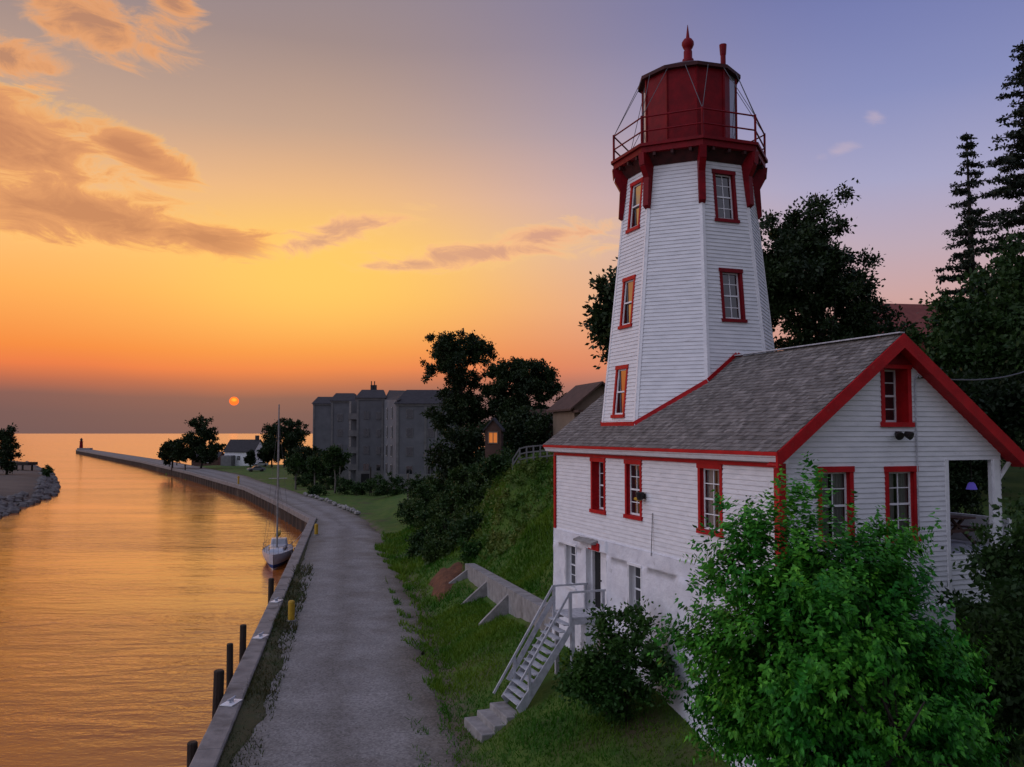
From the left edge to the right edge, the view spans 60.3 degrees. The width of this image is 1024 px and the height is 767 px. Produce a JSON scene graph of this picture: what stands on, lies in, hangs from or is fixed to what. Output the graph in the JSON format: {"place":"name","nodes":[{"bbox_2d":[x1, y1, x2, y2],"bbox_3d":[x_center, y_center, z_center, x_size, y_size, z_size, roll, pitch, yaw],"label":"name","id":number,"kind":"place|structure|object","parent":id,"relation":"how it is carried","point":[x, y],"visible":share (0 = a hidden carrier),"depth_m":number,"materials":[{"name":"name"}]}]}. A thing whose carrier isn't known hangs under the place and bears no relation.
{"place":"outdoors","nodes":[
{"label":"outdoors","id":0,"kind":"place"},
{"bbox_2d":[0,461,44,506],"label":"bank","id":1,"kind":"structure","parent":0,"point":[20,480],"depth_m":178.82,"materials":[{"name":"grey concrete"}]},
{"bbox_2d":[0,423,24,474],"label":"poplar tree","id":2,"kind":"object","parent":1,"relation":"on","point":[9,445],"visible":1,"depth_m":203.42,"materials":[{"name":"green plant"}]},
{"bbox_2d":[0,461,60,518],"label":"riprap rocks","id":3,"kind":"object","parent":1,"relation":"on","point":[48,487],"visible":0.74,"depth_m":149.68,"materials":[{"name":"grey stone"}]},
{"bbox_2d":[41,464,54,476],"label":"bank shrub","id":4,"kind":"object","parent":1,"relation":"on","point":[47,470],"visible":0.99,"depth_m":201.91,"materials":[{"name":"green plant"}]},
{"bbox_2d":[0,434,484,766],"bbox_3d":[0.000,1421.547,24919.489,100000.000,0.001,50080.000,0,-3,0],"label":"water","id":5,"kind":"structure","parent":0,"point":[133,598],"depth_m":60.08,"materials":[{"name":"brown liquid"}]},
{"bbox_2d":[0,462,37,470],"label":"jetty","id":6,"kind":"object","parent":5,"relation":"in","point":[26,463],"visible":0.21,"depth_m":229.47,"materials":[{"name":"grey wood"}]},
{"bbox_2d":[187,740,197,766],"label":"mooring pile","id":7,"kind":"object","parent":5,"relation":"in","point":[192,746],"visible":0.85,"depth_m":26.49,"materials":[{"name":"brown wood"}]},
{"bbox_2d":[76,450,313,531],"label":"quay wall","id":8,"kind":"structure","parent":5,"relation":"in","point":[297,519],"depth_m":165.50,"materials":[{"name":"concrete"}]},
{"bbox_2d":[156,438,185,469],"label":"lakeside tree","id":9,"kind":"object","parent":8,"relation":"on","point":[163,456],"visible":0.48,"depth_m":237.86,"materials":[{"name":"green plant"}]},
{"bbox_2d":[212,669,223,718],"bbox_3d":[-10.555,12.791,31.525,0.391,5.021,0.396,3,-4,-36],"label":"mooring pile","id":10,"kind":"object","parent":5,"relation":"in","point":[218,687],"visible":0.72,"depth_m":31.47,"materials":[{"name":"brown wood"}]},
{"bbox_2d":[226,643,232,688],"bbox_3d":[-11.056,12.838,34.523,0.268,5.265,0.271,1,-3,-35],"label":"mooring pile","id":11,"kind":"object","parent":5,"relation":"in","point":[229,668],"visible":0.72,"depth_m":34.51,"materials":[{"name":"brown wood"}]},
{"bbox_2d":[239,624,246,662],"bbox_3d":[-11.815,13.143,38.611,0.313,5.118,0.309,-1,-3,35],"label":"mooring pile","id":12,"kind":"object","parent":5,"relation":"in","point":[242,644],"visible":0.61,"depth_m":38.57,"materials":[{"name":"brown wood"}]},
{"bbox_2d":[189,518,316,766],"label":"quay wall","id":13,"kind":"structure","parent":5,"relation":"in","point":[209,751],"depth_m":33.55,"materials":[{"name":"concrete"}]},
{"bbox_2d":[220,695,242,706],"bbox_3d":[-9.671,10.915,30.404,0.440,0.189,0.760,-1,-3,11],"label":"mooring cleat","id":14,"kind":"object","parent":13,"relation":"on","point":[231,701],"visible":1,"depth_m":30.32,"materials":[{"name":"white paint"}]},
{"bbox_2d":[268,578,273,602],"bbox_3d":[-14.377,14.050,52.491,0.350,4.874,0.355,0,-3,-1],"label":"mooring pile","id":15,"kind":"object","parent":5,"relation":"in","point":[270,587],"visible":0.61,"depth_m":52.47,"materials":[{"name":"brown wood"}]},
{"bbox_2d":[262,404,302,569],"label":"sailboat","id":16,"kind":"object","parent":5,"relation":"on","point":[277,552],"visible":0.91,"depth_m":78.50,"materials":[{"name":"white painted fiberglass"},{"name":"metal"},{"name":"blue canvas"}]},
{"bbox_2d":[82,450,461,766],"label":"road","id":17,"kind":"structure","parent":0,"point":[352,678],"depth_m":35.12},
{"bbox_2d":[77,438,92,449],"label":"pier light","id":18,"kind":"object","parent":17,"relation":"on","point":[81,441],"visible":0.98,"depth_m":508.90,"materials":[{"name":"red paint"}]},
{"bbox_2d":[191,452,223,465],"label":"boathouse","id":19,"kind":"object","parent":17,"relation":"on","point":[217,462],"visible":0.17,"depth_m":264.08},
{"bbox_2d":[0,0,1023,433],"label":"sky","id":20,"kind":"structure","parent":0,"point":[230,211],"materials":[{"name":"orange"}]},
{"bbox_2d":[166,436,1023,766],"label":"ground","id":21,"kind":"structure","parent":0,"point":[378,512],"depth_m":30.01,"materials":[{"name":"green plant"}]},
{"bbox_2d":[164,412,226,468],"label":"lakeside tree","id":22,"kind":"object","parent":21,"relation":"on","point":[195,443],"visible":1,"depth_m":236.00,"materials":[{"name":"green plant"}]},
{"bbox_2d":[221,435,264,465],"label":"white house","id":23,"kind":"structure","parent":21,"relation":"on","point":[235,451],"depth_m":258.34,"materials":[{"name":"paint"}]},
{"bbox_2d":[243,449,256,466],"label":"lakeside tree","id":24,"kind":"object","parent":21,"relation":"on","point":[250,459],"visible":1,"depth_m":244.74,"materials":[{"name":"green plant"}]},
{"bbox_2d":[247,466,265,471],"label":"parked car","id":25,"kind":"object","parent":21,"relation":"on","point":[260,468],"visible":1,"depth_m":218.44,"materials":[{"name":"grey paint"}]},
{"bbox_2d":[217,519,317,766],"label":"verge","id":26,"kind":"structure","parent":21,"relation":"on","point":[251,718],"depth_m":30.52,"materials":[{"name":"green plant"}]},
{"bbox_2d":[288,600,295,621],"bbox_3d":[-11.107,11.492,44.407,0.480,1.150,0.468,0,-3,0],"label":"bollard","id":27,"kind":"object","parent":26,"relation":"on","point":[291,610],"visible":0.76,"depth_m":44.27,"materials":[{"name":"yellow metal"}]},
{"bbox_2d":[256,438,286,466],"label":"lakeside tree","id":28,"kind":"object","parent":21,"relation":"on","point":[266,458],"visible":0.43,"depth_m":245.79,"materials":[{"name":"green plant"}]},
{"bbox_2d":[260,417,310,467],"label":"lakeside tree","id":29,"kind":"object","parent":21,"relation":"on","point":[291,436],"visible":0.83,"depth_m":244.40,"materials":[{"name":"green plant"}]},
{"bbox_2d":[285,451,305,489],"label":"clipped tree","id":30,"kind":"object","parent":21,"relation":"on","point":[296,461],"visible":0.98,"depth_m":148.64,"materials":[{"name":"green plant"}]},
{"bbox_2d":[282,445,322,469],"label":"lakeside tree","id":31,"kind":"object","parent":21,"relation":"on","point":[306,451],"visible":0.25,"depth_m":175.36,"materials":[{"name":"green plant"}]},
{"bbox_2d":[292,471,323,486],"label":"lawn shrub","id":32,"kind":"object","parent":21,"relation":"on","point":[305,479],"visible":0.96,"depth_m":156.64,"materials":[{"name":"green plant"}]},
{"bbox_2d":[302,455,326,484],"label":"clipped tree","id":33,"kind":"object","parent":21,"relation":"on","point":[314,467],"visible":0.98,"depth_m":146.85,"materials":[{"name":"green plant"}]},
{"bbox_2d":[306,484,329,495],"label":"lawn shrub","id":34,"kind":"object","parent":21,"relation":"on","point":[315,489],"visible":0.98,"depth_m":133.60,"materials":[{"name":"green plant"}]},
{"bbox_2d":[293,447,347,483],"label":"lakeside tree","id":35,"kind":"object","parent":21,"relation":"on","point":[302,472],"visible":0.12,"depth_m":162.95,"materials":[{"name":"green plant"}]},
{"bbox_2d":[318,469,341,489],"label":"lawn shrub","id":36,"kind":"object","parent":21,"relation":"on","point":[328,482],"visible":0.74,"depth_m":148.89,"materials":[{"name":"green plant"}]},
{"bbox_2d":[319,443,353,491],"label":"clipped tree","id":37,"kind":"object","parent":21,"relation":"on","point":[337,456],"visible":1,"depth_m":139.18,"materials":[{"name":"green plant"}]},
{"bbox_2d":[334,477,355,494],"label":"lawn shrub","id":38,"kind":"object","parent":21,"relation":"on","point":[346,484],"visible":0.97,"depth_m":136.77,"materials":[{"name":"green plant"}]},
{"bbox_2d":[350,481,365,494],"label":"lawn shrub","id":39,"kind":"object","parent":21,"relation":"on","point":[355,489],"visible":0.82,"depth_m":135.12,"materials":[{"name":"green plant"}]},
{"bbox_2d":[357,473,390,495],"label":"lawn shrub","id":40,"kind":"object","parent":21,"relation":"on","point":[368,488],"visible":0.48,"depth_m":132.27,"materials":[{"name":"green plant"}]},
{"bbox_2d":[311,381,457,488],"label":"apartment building","id":41,"kind":"structure","parent":21,"relation":"on","point":[381,432],"depth_m":151.72,"materials":[{"name":"grey concrete"}]},
{"bbox_2d":[363,428,369,436],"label":"window","id":42,"kind":"structure","parent":41,"relation":"in","point":[366,431],"depth_m":151.89,"materials":[{"name":"grey glass"}]},
{"bbox_2d":[406,447,412,455],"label":"window","id":43,"kind":"structure","parent":41,"relation":"in","point":[409,450],"depth_m":139.65,"materials":[{"name":"grey glass"}]},
{"bbox_2d":[406,428,412,436],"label":"window","id":44,"kind":"structure","parent":41,"relation":"in","point":[409,431],"depth_m":139.82,"materials":[{"name":"grey glass"}]},
{"bbox_2d":[406,409,412,417],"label":"window","id":45,"kind":"structure","parent":41,"relation":"in","point":[409,412],"depth_m":139.96,"materials":[{"name":"grey glass"}]},
{"bbox_2d":[365,472,406,496],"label":"lawn shrub","id":46,"kind":"object","parent":21,"relation":"on","point":[396,481],"visible":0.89,"depth_m":126.56,"materials":[{"name":"green plant"}]},
{"bbox_2d":[396,491,427,517],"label":"hillside shrub","id":47,"kind":"object","parent":21,"relation":"on","point":[400,504],"visible":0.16,"depth_m":91.31,"materials":[{"name":"green plant"}]},
{"bbox_2d":[393,496,438,529],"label":"hillside shrub","id":48,"kind":"object","parent":21,"relation":"on","point":[408,509],"visible":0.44,"depth_m":77.14,"materials":[{"name":"green plant"}]},
{"bbox_2d":[401,472,433,498],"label":"hillside shrub","id":49,"kind":"object","parent":21,"relation":"on","point":[413,484],"visible":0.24,"depth_m":103.17,"materials":[{"name":"green plant"}]},
{"bbox_2d":[404,526,448,558],"bbox_3d":[-6.256,11.826,65.412,3.571,2.952,3.670,3,-4,-39],"label":"hillside shrub","id":50,"kind":"object","parent":21,"relation":"on","point":[415,546],"visible":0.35,"depth_m":64.86,"materials":[{"name":"green plant"}]},
{"bbox_2d":[412,469,451,499],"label":"hillside shrub","id":51,"kind":"object","parent":21,"relation":"on","point":[426,484],"visible":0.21,"depth_m":95.26,"materials":[{"name":"green plant"}]},
{"bbox_2d":[415,535,455,564],"bbox_3d":[-4.815,11.128,57.837,3.032,2.430,2.723,0,-3,0],"label":"hillside shrub","id":52,"kind":"object","parent":21,"relation":"on","point":[434,549],"visible":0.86,"depth_m":57.37,"materials":[{"name":"green plant"}]},
{"bbox_2d":[413,471,459,505],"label":"hillside shrub","id":53,"kind":"object","parent":21,"relation":"on","point":[424,493],"visible":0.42,"depth_m":79.49,"materials":[{"name":"green plant"}]},
{"bbox_2d":[411,490,468,522],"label":"hillside shrub","id":54,"kind":"object","parent":21,"relation":"on","point":[441,506],"visible":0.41,"depth_m":69.18,"materials":[{"name":"green plant"}]},
{"bbox_2d":[419,504,470,543],"bbox_3d":[-4.348,10.074,61.461,4.138,3.247,3.359,0,-3,0],"label":"hillside shrub","id":55,"kind":"object","parent":21,"relation":"on","point":[438,525],"visible":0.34,"depth_m":61.43,"materials":[{"name":"green plant"}]},
{"bbox_2d":[428,562,463,601],"bbox_3d":[-3.900,11.560,51.879,2.786,1.601,7.032,0,-3,0],"label":"dirt mound","id":56,"kind":"object","parent":21,"relation":"on","point":[442,578],"visible":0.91,"depth_m":52.17,"materials":[{"name":"red soil"}]},
{"bbox_2d":[419,328,509,483],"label":"maple tree","id":57,"kind":"object","parent":21,"relation":"on","point":[450,354],"visible":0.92,"depth_m":87.04,"materials":[{"name":"green plant"}]},
{"bbox_2d":[445,463,486,491],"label":"hillside shrub","id":58,"kind":"object","parent":21,"relation":"on","point":[460,475],"visible":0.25,"depth_m":73.18,"materials":[{"name":"green plant"}]},
{"bbox_2d":[447,508,485,545],"bbox_3d":[-2.811,9.534,58.162,3.048,2.662,2.986,3,-4,-40],"label":"hillside shrub","id":59,"kind":"object","parent":21,"relation":"on","point":[465,526],"visible":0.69,"depth_m":57.63,"materials":[{"name":"green plant"}]},
{"bbox_2d":[456,536,480,562],"bbox_3d":[-2.578,10.203,53.429,1.730,2.035,1.708,0,-3,0],"label":"fern clump","id":60,"kind":"object","parent":21,"relation":"on","point":[470,550],"visible":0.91,"depth_m":53.29,"materials":[{"name":"green plant"}]},
{"bbox_2d":[448,478,493,515],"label":"hillside shrub","id":61,"kind":"object","parent":21,"relation":"on","point":[470,494],"visible":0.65,"depth_m":65.37,"materials":[{"name":"green plant"}]},
{"bbox_2d":[463,454,502,484],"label":"hillside shrub","id":62,"kind":"object","parent":21,"relation":"on","point":[472,472],"visible":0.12,"depth_m":71.71,"materials":[{"name":"green plant"}]},
{"bbox_2d":[422,403,552,477],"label":"maple tree","id":63,"kind":"object","parent":21,"relation":"on","point":[527,430],"visible":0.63,"depth_m":78.69,"materials":[{"name":"green plant"}]},
{"bbox_2d":[464,701,516,742],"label":"concrete steps","id":64,"kind":"structure","parent":21,"relation":"on","point":[483,724],"depth_m":27.70,"materials":[{"name":"grey concrete"}]},
{"bbox_2d":[483,418,504,457],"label":"garden shed","id":65,"kind":"structure","parent":21,"relation":"on","point":[493,429],"depth_m":73.05,"materials":[{"name":"brown wood"}]},
{"bbox_2d":[488,432,497,443],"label":"window","id":66,"kind":"structure","parent":65,"relation":"in","point":[492,436],"depth_m":73.04,"materials":[{"name":"orange glass"}]},
{"bbox_2d":[449,563,551,638],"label":"retaining wall","id":67,"kind":"structure","parent":21,"relation":"on","point":[506,596],"depth_m":40.20,"materials":[{"name":"concrete"}]},
{"bbox_2d":[473,445,531,478],"bbox_3d":[-0.436,5.733,63.875,4.928,2.655,3.439,0,-3,0],"label":"hillside shrub","id":68,"kind":"object","parent":21,"relation":"on","point":[495,464],"visible":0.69,"depth_m":63.35,"materials":[{"name":"green plant"}]},
{"bbox_2d":[470,450,553,562],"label":"weeds","id":69,"kind":"object","parent":21,"relation":"on","point":[538,463],"visible":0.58,"depth_m":53.33,"materials":[{"name":"green plant"}]},
{"bbox_2d":[482,356,566,436],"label":"maple tree","id":70,"kind":"object","parent":21,"relation":"on","point":[536,378],"visible":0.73,"depth_m":84.99,"materials":[{"name":"green plant"}]},
{"bbox_2d":[512,445,553,469],"bbox_3d":[1.340,4.864,55.163,2.708,2.250,0.111,0,-3,7],"label":"garden fence","id":71,"kind":"object","parent":21,"relation":"on","point":[533,451],"visible":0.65,"depth_m":55.17,"materials":[{"name":"grey wood"}]},
{"bbox_2d":[530,409,552,450],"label":"hill cabin","id":72,"kind":"object","parent":21,"relation":"on","point":[538,411],"visible":0.01,"depth_m":82.79,"materials":[{"name":"beige wood"}]},
{"bbox_2d":[493,583,605,712],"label":"staircase","id":73,"kind":"structure","parent":21,"relation":"on","point":[576,616],"depth_m":28.55,"materials":[{"name":"wood"}]},
{"bbox_2d":[546,381,604,435],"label":"hill house","id":74,"kind":"structure","parent":21,"relation":"on","point":[571,404],"depth_m":74.25,"materials":[{"name":"beige"}]},
{"bbox_2d":[578,257,617,368],"bbox_3d":[7.958,-2.272,54.322,7.872,13.565,6.988,0,-3,0],"label":"oak tree","id":75,"kind":"object","parent":21,"relation":"on","point":[600,320],"visible":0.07,"depth_m":53.76,"materials":[{"name":"green plant"}]},
{"bbox_2d":[551,595,683,729],"bbox_3d":[2.988,7.897,24.771,3.722,3.782,2.555,-1,-3,13],"label":"lilac bush","id":76,"kind":"object","parent":21,"relation":"on","point":[589,676],"visible":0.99,"depth_m":24.30,"materials":[{"name":"green plant"}]},
{"bbox_2d":[543,25,1023,766],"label":"lighthouse","id":77,"kind":"object","parent":21,"relation":"on","point":[709,387],"visible":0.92,"depth_m":27.20,"materials":[{"name":"white paint"}]},
{"bbox_2d":[564,542,576,590],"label":"window","id":78,"kind":"structure","parent":77,"relation":"in","point":[570,549],"depth_m":31.73,"materials":[{"name":"white paint"}]},
{"bbox_2d":[588,543,598,551],"bbox_3d":[2.726,5.452,29.528,0.054,0.250,0.760,1,-3,-20],"label":"door sign","id":79,"kind":"object","parent":77,"relation":"attached to","point":[594,547],"visible":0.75,"depth_m":29.39,"materials":[{"name":"red metal"}]},
{"bbox_2d":[586,548,606,611],"bbox_3d":[2.977,6.574,29.442,0.380,2.000,1.560,1,-3,-21],"label":"door","id":80,"kind":"structure","parent":77,"relation":"in","point":[596,562],"depth_m":30.05,"materials":[{"name":"white paint"}]},
{"bbox_2d":[589,457,606,514],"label":"window","id":81,"kind":"structure","parent":77,"relation":"in","point":[597,468],"depth_m":29.92,"materials":[{"name":"red paint"}]},
{"bbox_2d":[610,364,628,417],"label":"window","id":82,"kind":"structure","parent":77,"relation":"in","point":[621,375],"depth_m":29.78,"materials":[{"name":"red paint"}]},
{"bbox_2d":[617,274,635,329],"bbox_3d":[3.945,-2.750,29.899,0.356,1.770,0.940,1,-3,-21],"label":"window","id":83,"kind":"structure","parent":77,"relation":"in","point":[626,312],"depth_m":30.06,"materials":[{"name":"red paint"}]},
{"bbox_2d":[623,459,642,520],"bbox_3d":[3.819,3.269,27.244,0.275,1.830,1.150,1,-3,-21],"label":"window","id":84,"kind":"structure","parent":77,"relation":"in","point":[633,468],"depth_m":27.47,"materials":[{"name":"red paint"}]},
{"bbox_2d":[625,177,642,233],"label":"window","id":85,"kind":"structure","parent":77,"relation":"in","point":[636,189],"depth_m":30.36,"materials":[{"name":"red paint"}]},
{"bbox_2d":[627,562,641,610],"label":"window","id":86,"kind":"structure","parent":77,"relation":"in","point":[634,570],"depth_m":27.25,"materials":[{"name":"white paint"}]},
{"bbox_2d":[634,492,645,500],"bbox_3d":[3.823,3.399,26.546,0.290,0.268,0.424,1,-3,-20],"label":"wall lamp","id":87,"kind":"object","parent":77,"relation":"attached to","point":[640,496],"visible":1,"depth_m":26.39,"materials":[{"name":"black metal"}]},
{"bbox_2d":[696,463,723,537],"bbox_3d":[5.530,3.067,23.378,0.765,2.023,1.520,1,-3,-21],"label":"window","id":88,"kind":"structure","parent":77,"relation":"in","point":[708,475],"depth_m":23.66,"materials":[{"name":"red paint"}]},
{"bbox_2d":[711,169,739,223],"bbox_3d":[6.969,-6.137,28.993,0.940,1.770,0.426,1,-3,-21],"label":"window","id":89,"kind":"structure","parent":77,"relation":"in","point":[724,184],"depth_m":29.04,"materials":[{"name":"red paint"}]},
{"bbox_2d":[719,267,747,322],"bbox_3d":[7.084,-2.839,28.502,0.940,1.770,0.426,1,-3,-21],"label":"window","id":90,"kind":"structure","parent":77,"relation":"in","point":[731,280],"depth_m":28.55,"materials":[{"name":"red paint"}]},
{"bbox_2d":[817,466,857,545],"bbox_3d":[7.645,2.956,21.421,1.440,2.023,0.775,1,-3,-21],"label":"window","id":91,"kind":"structure","parent":77,"relation":"in","point":[841,475],"depth_m":21.33,"materials":[{"name":"red paint"}]},
{"bbox_2d":[880,364,914,426],"bbox_3d":[9.481,0.296,22.143,1.040,1.590,0.555,1,-3,-21],"label":"window","id":92,"kind":"structure","parent":77,"relation":"in","point":[896,384],"depth_m":22.20,"materials":[{"name":"red paint"}]},
{"bbox_2d":[884,466,921,542],"bbox_3d":[9.527,3.006,22.125,1.400,2.003,0.775,1,-3,-21],"label":"window","id":93,"kind":"structure","parent":77,"relation":"in","point":[897,488],"depth_m":22.01,"materials":[{"name":"red paint"}]},
{"bbox_2d":[894,431,913,439],"bbox_3d":[9.618,1.286,21.722,0.569,0.214,0.313,1,-3,-21],"label":"floodlight","id":94,"kind":"object","parent":77,"relation":"attached to","point":[899,435],"visible":1,"depth_m":21.63,"materials":[{"name":"black metal"}]},
{"bbox_2d":[950,515,978,543],"bbox_3d":[11.910,4.069,24.657,1.660,0.780,1.800,2,-4,-26],"label":"picnic table","id":95,"kind":"object","parent":77,"relation":"on","point":[953,518],"visible":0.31,"depth_m":24.12,"materials":[{"name":"grey wood"}]},
{"bbox_2d":[918,371,1023,380],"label":"service cable","id":96,"kind":"object","parent":77,"relation":"attached to","point":[982,379],"visible":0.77,"depth_m":24.97,"materials":[{"name":"grey metal"}]},
{"bbox_2d":[966,460,976,489],"bbox_3d":[12.238,2.397,23.505,0.280,0.850,0.280,0,-3,0],"label":"hanging lamp","id":97,"kind":"object","parent":77,"relation":"hanging from","point":[971,485],"visible":0.93,"depth_m":23.43,"materials":[{"name":"purple"}]},
{"bbox_2d":[647,451,1017,766],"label":"box elder tree","id":98,"kind":"object","parent":21,"relation":"on","point":[848,665],"visible":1,"depth_m":16.18,"materials":[{"name":"green plant"}]},
{"bbox_2d":[759,178,926,349],"bbox_3d":[17.931,-3.771,52.107,10.842,15.987,9.256,1,-4,-23],"label":"oak tree","id":99,"kind":"object","parent":21,"relation":"on","point":[811,275],"visible":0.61,"depth_m":50.99,"materials":[{"name":"green plant"}]},
{"bbox_2d":[873,303,937,349],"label":"brick house","id":100,"kind":"structure","parent":21,"relation":"on","point":[915,312],"depth_m":77.08,"materials":[{"name":"red brick"}]},
{"bbox_2d":[899,227,1023,410],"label":"maple tree","id":101,"kind":"object","parent":21,"relation":"on","point":[988,329],"visible":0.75,"depth_m":36.99,"materials":[{"name":"green plant"}]},
{"bbox_2d":[930,132,994,320],"bbox_3d":[23.536,-4.519,45.446,4.465,17.104,3.931,2,-4,-30],"label":"spruce tree","id":102,"kind":"object","parent":21,"relation":"on","point":[966,261],"visible":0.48,"depth_m":45.53,"materials":[{"name":"green plant"}]},
{"bbox_2d":[920,488,1023,766],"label":"elder bush","id":103,"kind":"object","parent":21,"relation":"on","point":[1001,619],"visible":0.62,"depth_m":18.27,"materials":[{"name":"green plant"}]},
{"bbox_2d":[929,355,1023,491],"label":"maple tree","id":104,"kind":"object","parent":21,"relation":"on","point":[1000,403],"visible":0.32,"depth_m":33.83,"materials":[{"name":"green plant"}]},
{"bbox_2d":[949,460,1004,514],"bbox_3d":[14.806,3.424,29.040,2.301,3.551,2.528,1,-3,-20],"label":"cedar bush","id":105,"kind":"object","parent":21,"relation":"on","point":[959,481],"visible":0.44,"depth_m":28.66,"materials":[{"name":"green plant"}]},
{"bbox_2d":[966,40,1023,364],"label":"spruce tree","id":106,"kind":"object","parent":21,"relation":"on","point":[1012,161],"visible":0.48,"depth_m":41.90,"materials":[{"name":"green plant"}]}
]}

